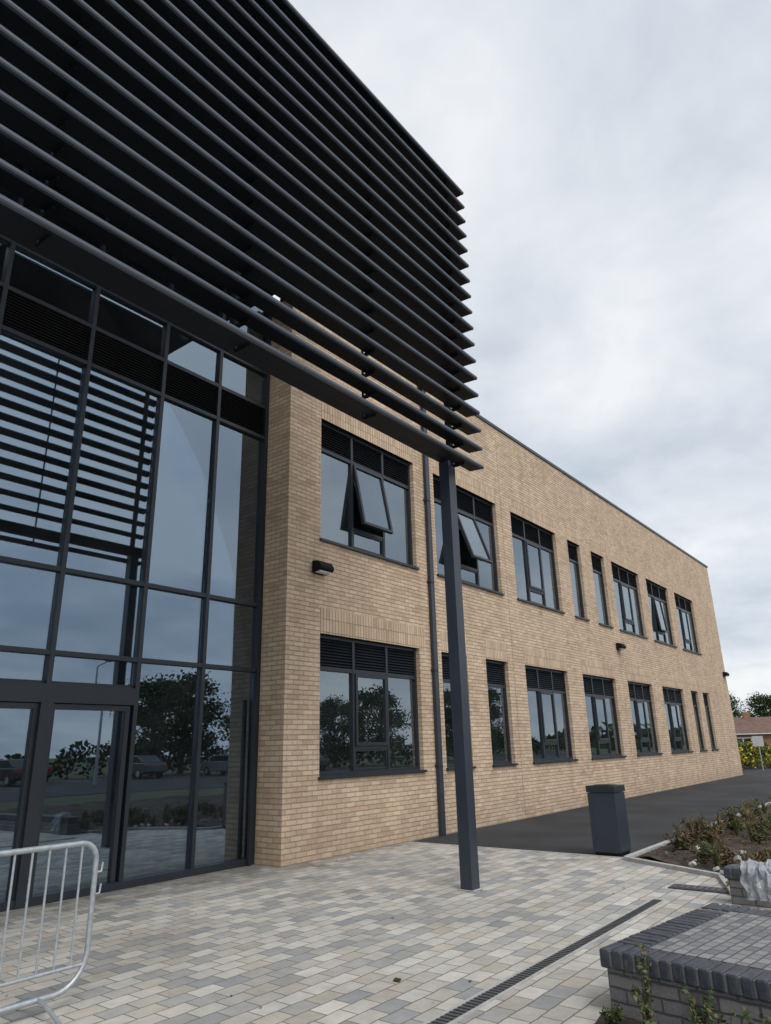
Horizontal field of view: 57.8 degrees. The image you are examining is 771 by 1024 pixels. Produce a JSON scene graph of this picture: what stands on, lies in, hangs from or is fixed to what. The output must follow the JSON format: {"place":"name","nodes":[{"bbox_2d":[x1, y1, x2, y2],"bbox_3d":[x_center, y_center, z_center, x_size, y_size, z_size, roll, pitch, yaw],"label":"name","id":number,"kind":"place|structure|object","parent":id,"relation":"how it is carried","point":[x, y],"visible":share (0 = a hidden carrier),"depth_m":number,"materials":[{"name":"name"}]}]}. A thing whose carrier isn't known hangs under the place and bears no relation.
{"place":"outdoors","nodes":[
{"label":"outdoors","id":0,"kind":"place"},
{"bbox_2d":[0,842,770,1023],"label":"paving","id":1,"kind":"structure","parent":0,"point":[342,946],"depth_m":6.17,"materials":[{"name":"grey stone"}]},
{"bbox_2d":[0,841,103,1023],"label":"crowd control barrier","id":2,"kind":"object","parent":1,"relation":"on","point":[29,1001],"visible":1,"depth_m":4.66,"materials":[{"name":"metal"}]},
{"bbox_2d":[0,119,272,911],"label":"curtain wall frame","id":3,"kind":"object","parent":1,"relation":"on","point":[24,316],"visible":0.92,"depth_m":9.67,"materials":[{"name":"black metal"}]},
{"bbox_2d":[0,121,266,901],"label":"curtain wall glass","id":4,"kind":"object","parent":3,"relation":"in","point":[40,392],"visible":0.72,"depth_m":9.68,"materials":[{"name":"glass"}]},
{"bbox_2d":[76,168,273,295],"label":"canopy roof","id":5,"kind":"structure","parent":3,"relation":"attached to","point":[84,175],"depth_m":10.42,"materials":[{"name":"grey metal"}]},
{"bbox_2d":[6,845,624,1007],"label":"fallen leaves","id":6,"kind":"object","parent":1,"relation":"on","point":[397,979],"visible":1,"depth_m":5.04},
{"bbox_2d":[439,460,483,891],"bbox_3d":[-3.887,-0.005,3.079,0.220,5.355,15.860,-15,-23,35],"label":"canopy column","id":7,"kind":"structure","parent":1,"relation":"on","point":[467,831],"depth_m":8.78,"materials":[{"name":"metal"}]},
{"bbox_2d":[0,0,464,467],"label":"louvre support frame","id":8,"kind":"object","parent":7,"relation":"on","point":[41,248],"visible":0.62,"depth_m":6.81,"materials":[{"name":"black metal"}]},
{"bbox_2d":[0,0,483,470],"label":"louvre blades","id":9,"kind":"object","parent":8,"relation":"attached to","point":[161,109],"visible":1,"depth_m":7.28,"materials":[{"name":"black metal"}]},
{"bbox_2d":[422,898,666,1023],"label":"drainage channel","id":10,"kind":"object","parent":1,"relation":"on","point":[469,1006],"visible":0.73,"depth_m":5.17,"materials":[{"name":"metal"}]},
{"bbox_2d":[595,1015,641,1023],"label":"planting strip","id":11,"kind":"object","parent":1,"relation":"on","point":[600,1019],"visible":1,"depth_m":4.18,"materials":[{"name":"soil"}]},
{"bbox_2d":[599,1004,624,1023],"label":"weed","id":12,"kind":"object","parent":11,"relation":"on","point":[614,1019],"visible":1,"depth_m":4.10,"materials":[{"name":"green plant"}]},
{"bbox_2d":[625,942,656,1023],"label":"weed","id":13,"kind":"object","parent":11,"relation":"on","point":[647,1011],"visible":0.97,"depth_m":4.02,"materials":[{"name":"green plant"}]},
{"bbox_2d":[678,983,715,1023],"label":"weed","id":14,"kind":"object","parent":11,"relation":"on","point":[696,1016],"visible":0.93,"depth_m":3.88,"materials":[{"name":"green plant"}]},
{"bbox_2d":[706,1008,735,1023],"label":"weed","id":15,"kind":"object","parent":11,"relation":"on","point":[713,1018],"visible":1,"depth_m":3.68,"materials":[{"name":"green plant"}]},
{"bbox_2d":[740,1006,770,1023],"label":"weed","id":16,"kind":"object","parent":11,"relation":"on","point":[760,1015],"visible":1,"depth_m":3.62,"materials":[{"name":"green plant"}]},
{"bbox_2d":[607,911,770,1023],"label":"brick wall","id":17,"kind":"structure","parent":1,"relation":"on","point":[739,939],"depth_m":4.24,"materials":[{"name":"grey brick"}]},
{"bbox_2d":[599,903,770,1002],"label":"coping bricks","id":18,"kind":"object","parent":17,"relation":"on","point":[647,938],"visible":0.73,"depth_m":4.20,"materials":[{"name":"grey brick"}]},
{"bbox_2d":[668,884,728,893],"bbox_3d":[3.538,4.238,7.807,0.660,0.068,0.260,-15,-23,35],"label":"drain cover","id":19,"kind":"object","parent":1,"relation":"on","point":[700,888],"visible":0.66,"depth_m":7.79,"materials":[{"name":"metal"}]},
{"bbox_2d":[728,878,770,907],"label":"brick wall","id":20,"kind":"structure","parent":1,"relation":"on","point":[738,891],"depth_m":7.05,"materials":[{"name":"grey brick"}]},
{"bbox_2d":[730,864,740,878],"bbox_3d":[5.346,3.263,5.988,4.492,0.084,0.314,-15,-23,35],"label":"mortar bed","id":21,"kind":"object","parent":20,"relation":"on","point":[731,871],"visible":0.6,"depth_m":7.13,"materials":[{"name":"grey concrete"}]},
{"bbox_2d":[723,864,740,879],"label":"coping bricks","id":22,"kind":"object","parent":21,"relation":"on","point":[734,870],"visible":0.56,"depth_m":7.14,"materials":[{"name":"grey brick"}]},
{"bbox_2d":[740,858,770,901],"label":"plastic bag","id":23,"kind":"object","parent":1,"relation":"on","point":[755,879],"visible":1,"depth_m":6.94,"materials":[{"name":"grey plastic"}]},
{"bbox_2d":[273,0,770,717],"label":"sky","id":24,"kind":"structure","parent":0,"point":[610,160],"materials":[{"name":"white"}]},
{"bbox_2d":[411,768,770,856],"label":"asphalt path","id":25,"kind":"structure","parent":0,"point":[652,817],"depth_m":14.94,"materials":[{"name":"black asphalt"}]},
{"bbox_2d":[409,841,623,857],"bbox_3d":[1.921,5.426,11.126,3.850,0.106,0.060,-15,-23,35],"label":"paving edging","id":26,"kind":"object","parent":25,"relation":"on","point":[524,850],"visible":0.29,"depth_m":10.90,"materials":[{"name":"concrete"}]},
{"bbox_2d":[586,784,630,856],"bbox_3d":[3.361,4.622,10.505,0.440,0.966,0.440,-15,-23,35],"label":"litter bin","id":27,"kind":"object","parent":25,"relation":"on","point":[609,820],"visible":0.98,"depth_m":10.35,"materials":[{"name":"metal"}]},
{"bbox_2d":[752,736,763,769],"bbox_3d":[18.995,12.225,35.392,0.500,1.650,0.080,-15,-23,35],"label":"traffic sign","id":28,"kind":"object","parent":25,"relation":"on","point":[757,741],"visible":1,"depth_m":35.50,"materials":[{"name":"metal"}]},
{"bbox_2d":[640,858,659,860],"bbox_3d":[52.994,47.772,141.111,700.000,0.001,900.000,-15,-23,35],"label":"ground","id":29,"kind":"structure","parent":0,"point":[650,859],"depth_m":10.04,"materials":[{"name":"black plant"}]},
{"bbox_2d":[254,301,742,866],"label":"brick walls","id":30,"kind":"structure","parent":29,"relation":"on","point":[304,813],"depth_m":14.92,"materials":[{"name":"brick"}]},
{"bbox_2d":[312,560,333,575],"bbox_3d":[-1.067,0.947,11.884,0.218,0.220,0.340,-15,-23,35],"label":"wall light","id":31,"kind":"object","parent":30,"relation":"attached to","point":[321,568],"visible":1,"depth_m":11.80,"materials":[{"name":"metal"}]},
{"bbox_2d":[17,477,661,769],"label":"window sashes","id":32,"kind":"object","parent":30,"relation":"attached to","point":[466,559],"depth_m":16.32,"materials":[{"name":"grey plastic"}]},
{"bbox_2d":[417,386,445,834],"bbox_3d":[0.956,1.502,14.523,0.118,9.550,0.280,-15,-23,35],"label":"downpipe","id":33,"kind":"object","parent":30,"relation":"attached to","point":[437,723],"visible":0.78,"depth_m":14.09,"materials":[{"name":"metal"}]},
{"bbox_2d":[280,299,707,567],"bbox_3d":[2.353,0.666,27.267,12.115,0.180,28.700,-15,-23,35],"label":"roof coping","id":34,"kind":"object","parent":30,"relation":"on","point":[553,465],"visible":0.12,"depth_m":22.47,"materials":[{"name":"metal"}]},
{"bbox_2d":[320,401,708,692],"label":"soldier courses","id":35,"kind":"object","parent":30,"relation":"attached to","point":[347,625],"visible":0.91,"depth_m":16.14,"materials":[{"name":"brick"}]},
{"bbox_2d":[318,421,718,779],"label":"window frames","id":36,"kind":"structure","parent":30,"relation":"attached to","point":[356,659],"depth_m":15.94,"materials":[{"name":"black metal"}]},
{"bbox_2d":[319,452,713,772],"bbox_3d":[6.413,4.316,20.891,0.449,5.560,24.114,-15,-23,35],"label":"window glass","id":37,"kind":"object","parent":36,"relation":"in","point":[335,727],"visible":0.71,"depth_m":14.40,"materials":[{"name":"glass"}]},
{"bbox_2d":[494,428,730,814],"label":"movement joints","id":38,"kind":"object","parent":30,"relation":"attached to","point":[617,641],"visible":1,"depth_m":18.66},
{"bbox_2d":[616,643,625,649],"bbox_3d":[7.553,4.311,22.391,0.218,0.220,0.340,-15,-23,35],"label":"wall light","id":39,"kind":"object","parent":30,"relation":"attached to","point":[620,646],"visible":1,"depth_m":22.29,"materials":[{"name":"metal"}]},
{"bbox_2d":[624,802,770,895],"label":"bed kerb","id":40,"kind":"structure","parent":29,"relation":"on","point":[630,857],"depth_m":9.25,"materials":[{"name":"concrete"}]},
{"bbox_2d":[635,805,770,885],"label":"planting bed","id":41,"kind":"object","parent":29,"relation":"on","point":[678,859],"visible":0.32,"depth_m":10.12,"materials":[{"name":"soil"}]},
{"bbox_2d":[660,823,688,848],"bbox_3d":[4.380,4.899,10.539,0.475,0.380,0.340,0,-19,-4],"label":"shrub","id":42,"kind":"object","parent":41,"relation":"on","point":[674,842],"visible":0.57,"depth_m":10.51,"materials":[{"name":"green plant"}]},
{"bbox_2d":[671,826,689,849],"bbox_3d":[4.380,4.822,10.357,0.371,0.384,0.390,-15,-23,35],"label":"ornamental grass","id":43,"kind":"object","parent":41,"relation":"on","point":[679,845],"depth_m":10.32,"materials":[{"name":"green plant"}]},
{"bbox_2d":[677,832,697,849],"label":"shrub","id":44,"kind":"object","parent":41,"relation":"on","point":[686,838],"visible":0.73,"depth_m":10.16,"materials":[{"name":"green plant"}]},
{"bbox_2d":[682,815,696,834],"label":"ornamental grass","id":45,"kind":"object","parent":41,"relation":"on","point":[691,828],"depth_m":11.47,"materials":[{"name":"plant"}]},
{"bbox_2d":[681,828,699,840],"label":"shrub","id":46,"kind":"object","parent":41,"relation":"on","point":[695,835],"visible":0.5,"depth_m":11.04,"materials":[{"name":"green plant"}]},
{"bbox_2d":[681,818,713,835],"bbox_3d":[5.162,5.223,11.541,0.484,0.356,0.394,-15,-23,35],"label":"shrub","id":47,"kind":"object","parent":41,"relation":"on","point":[695,826],"visible":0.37,"depth_m":11.56,"materials":[{"name":"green plant"}]},
{"bbox_2d":[684,838,716,862],"bbox_3d":[4.269,4.553,9.390,0.401,0.325,0.338,-15,-23,35],"label":"shrub","id":48,"kind":"object","parent":41,"relation":"on","point":[702,854],"visible":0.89,"depth_m":9.32,"materials":[{"name":"green plant"}]},
{"bbox_2d":[696,810,708,826],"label":"ornamental grass","id":49,"kind":"object","parent":41,"relation":"on","point":[702,822],"depth_m":11.64,"materials":[{"name":"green plant"}]},
{"bbox_2d":[698,827,717,844],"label":"shrub","id":50,"kind":"object","parent":41,"relation":"on","point":[710,837],"visible":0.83,"depth_m":10.82,"materials":[{"name":"green plant"}]},
{"bbox_2d":[695,819,722,841],"bbox_3d":[5.106,5.060,11.059,0.444,0.364,0.358,-5,-19,9],"label":"shrub","id":51,"kind":"object","parent":41,"relation":"on","point":[706,828],"visible":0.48,"depth_m":11.05,"materials":[{"name":"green plant"}]},
{"bbox_2d":[706,840,724,867],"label":"ornamental grass","id":52,"kind":"object","parent":41,"relation":"on","point":[715,860],"depth_m":8.98,"materials":[{"name":"green plant"}]},
{"bbox_2d":[708,822,725,835],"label":"shrub","id":53,"kind":"object","parent":41,"relation":"on","point":[720,829],"visible":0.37,"depth_m":11.70,"materials":[{"name":"green plant"}]},
{"bbox_2d":[689,845,745,874],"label":"loose stones","id":54,"kind":"object","parent":41,"relation":"on","point":[692,864],"visible":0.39,"depth_m":8.97,"materials":[{"name":"white stone"}]},
{"bbox_2d":[713,812,727,827],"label":"ornamental grass","id":55,"kind":"object","parent":41,"relation":"on","point":[718,818],"depth_m":12.40,"materials":[{"name":"plant"}]},
{"bbox_2d":[714,833,727,847],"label":"ornamental grass","id":56,"kind":"object","parent":41,"relation":"on","point":[720,841],"depth_m":9.98,"materials":[{"name":"plant"}]},
{"bbox_2d":[710,848,738,866],"bbox_3d":[4.233,4.342,8.720,0.267,0.264,0.360,-2,-19,2],"label":"shrub","id":57,"kind":"object","parent":41,"relation":"on","point":[725,860],"visible":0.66,"depth_m":8.68,"materials":[{"name":"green plant"}]},
{"bbox_2d":[719,845,732,858],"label":"shrub","id":58,"kind":"object","parent":41,"relation":"on","point":[723,850],"visible":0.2,"depth_m":9.18,"materials":[{"name":"green plant"}]},
{"bbox_2d":[717,808,744,827],"bbox_3d":[6.161,5.486,12.485,0.460,0.399,0.422,-15,-23,35],"label":"shrub","id":59,"kind":"object","parent":41,"relation":"on","point":[730,818],"visible":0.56,"depth_m":12.51,"materials":[{"name":"green plant"}]},
{"bbox_2d":[722,819,740,830],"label":"shrub","id":60,"kind":"object","parent":41,"relation":"on","point":[730,826],"visible":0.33,"depth_m":12.08,"materials":[{"name":"green plant"}]},
{"bbox_2d":[718,805,747,819],"bbox_3d":[6.294,5.544,12.664,0.436,0.398,0.529,6,-20,-22],"label":"shrub","id":61,"kind":"object","parent":41,"relation":"on","point":[730,808],"visible":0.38,"depth_m":12.69,"materials":[{"name":"green plant"}]},
{"bbox_2d":[725,814,742,834],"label":"ornamental grass","id":62,"kind":"object","parent":41,"relation":"on","point":[736,825],"depth_m":11.70,"materials":[{"name":"green plant"}]},
{"bbox_2d":[731,818,747,830],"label":"shrub","id":63,"kind":"object","parent":41,"relation":"on","point":[741,824],"visible":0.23,"depth_m":11.92,"materials":[{"name":"green plant"}]},
{"bbox_2d":[735,805,751,817],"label":"shrub","id":64,"kind":"object","parent":41,"relation":"on","point":[740,811],"visible":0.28,"depth_m":14.10,"materials":[{"name":"green plant"}]},
{"bbox_2d":[733,843,759,863],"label":"ornamental grass","id":65,"kind":"object","parent":41,"relation":"on","point":[745,857],"depth_m":8.14,"materials":[{"name":"plant"}]},
{"bbox_2d":[741,800,752,818],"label":"ornamental grass","id":66,"kind":"object","parent":41,"relation":"on","point":[747,809],"depth_m":13.54,"materials":[{"name":"plant"}]},
{"bbox_2d":[742,816,754,842],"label":"ornamental grass","id":67,"kind":"object","parent":41,"relation":"on","point":[750,825],"depth_m":11.04,"materials":[{"name":"plant"}]},
{"bbox_2d":[743,807,755,826],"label":"ornamental grass","id":68,"kind":"object","parent":41,"relation":"on","point":[749,814],"depth_m":12.48,"materials":[{"name":"plant"}]},
{"bbox_2d":[743,796,759,812],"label":"shrub","id":69,"kind":"object","parent":41,"relation":"on","point":[756,810],"visible":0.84,"depth_m":14.96,"materials":[{"name":"green plant"}]},
{"bbox_2d":[742,812,770,843],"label":"shrub","id":70,"kind":"object","parent":41,"relation":"on","point":[761,836],"visible":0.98,"depth_m":10.81,"materials":[{"name":"green plant"}]},
{"bbox_2d":[748,816,768,829],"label":"shrub","id":71,"kind":"object","parent":41,"relation":"on","point":[756,820],"visible":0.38,"depth_m":11.96,"materials":[{"name":"green plant"}]},
{"bbox_2d":[750,848,768,861],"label":"shrub","id":72,"kind":"object","parent":41,"relation":"on","point":[761,854],"visible":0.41,"depth_m":8.99,"materials":[{"name":"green plant"}]},
{"bbox_2d":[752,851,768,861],"bbox_3d":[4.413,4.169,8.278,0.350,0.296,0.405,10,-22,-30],"label":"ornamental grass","id":73,"kind":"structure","parent":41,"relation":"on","point":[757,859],"depth_m":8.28,"materials":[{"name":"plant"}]},
{"bbox_2d":[758,801,769,813],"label":"ornamental grass","id":74,"kind":"object","parent":41,"relation":"on","point":[764,807],"depth_m":14.75,"materials":[{"name":"green plant"}]},
{"bbox_2d":[729,691,743,717],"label":"tree","id":75,"kind":"object","parent":29,"relation":"on","point":[736,713],"visible":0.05,"depth_m":97.18,"materials":[{"name":"green plant"}]},
{"bbox_2d":[733,712,770,752],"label":"bungalow","id":76,"kind":"object","parent":29,"relation":"on","point":[747,727],"visible":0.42,"depth_m":66.87,"materials":[{"name":"red brick"}]},
{"bbox_2d":[737,737,752,745],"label":"windows","id":77,"kind":"structure","parent":76,"relation":"in","point":[743,739],"depth_m":65.79,"materials":[{"name":"white plastic"}]},
{"bbox_2d":[739,692,770,716],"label":"tree","id":78,"kind":"object","parent":29,"relation":"on","point":[761,708],"visible":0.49,"depth_m":84.65,"materials":[{"name":"green plant"}]},
{"bbox_2d":[742,763,770,773],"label":"service yard","id":79,"kind":"structure","parent":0,"point":[746,769],"depth_m":36.83,"materials":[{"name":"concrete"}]},
{"bbox_2d":[737,740,768,765],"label":"flowering bush","id":80,"kind":"object","parent":79,"relation":"on","point":[746,747],"visible":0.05,"depth_m":42.65,"materials":[{"name":"green plant"}]},
{"bbox_2d":[738,746,767,769],"bbox_3d":[18.331,13.198,37.977,3.939,1.603,4.528,-9,-20,21],"label":"flowering bush","id":81,"kind":"object","parent":79,"relation":"on","point":[743,752],"visible":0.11,"depth_m":37.22,"materials":[{"name":"green plant"}]},
{"bbox_2d":[739,740,770,768],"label":"flowering bush","id":82,"kind":"object","parent":79,"relation":"on","point":[755,753],"visible":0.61,"depth_m":38.39,"materials":[{"name":"green plant"}]}
]}

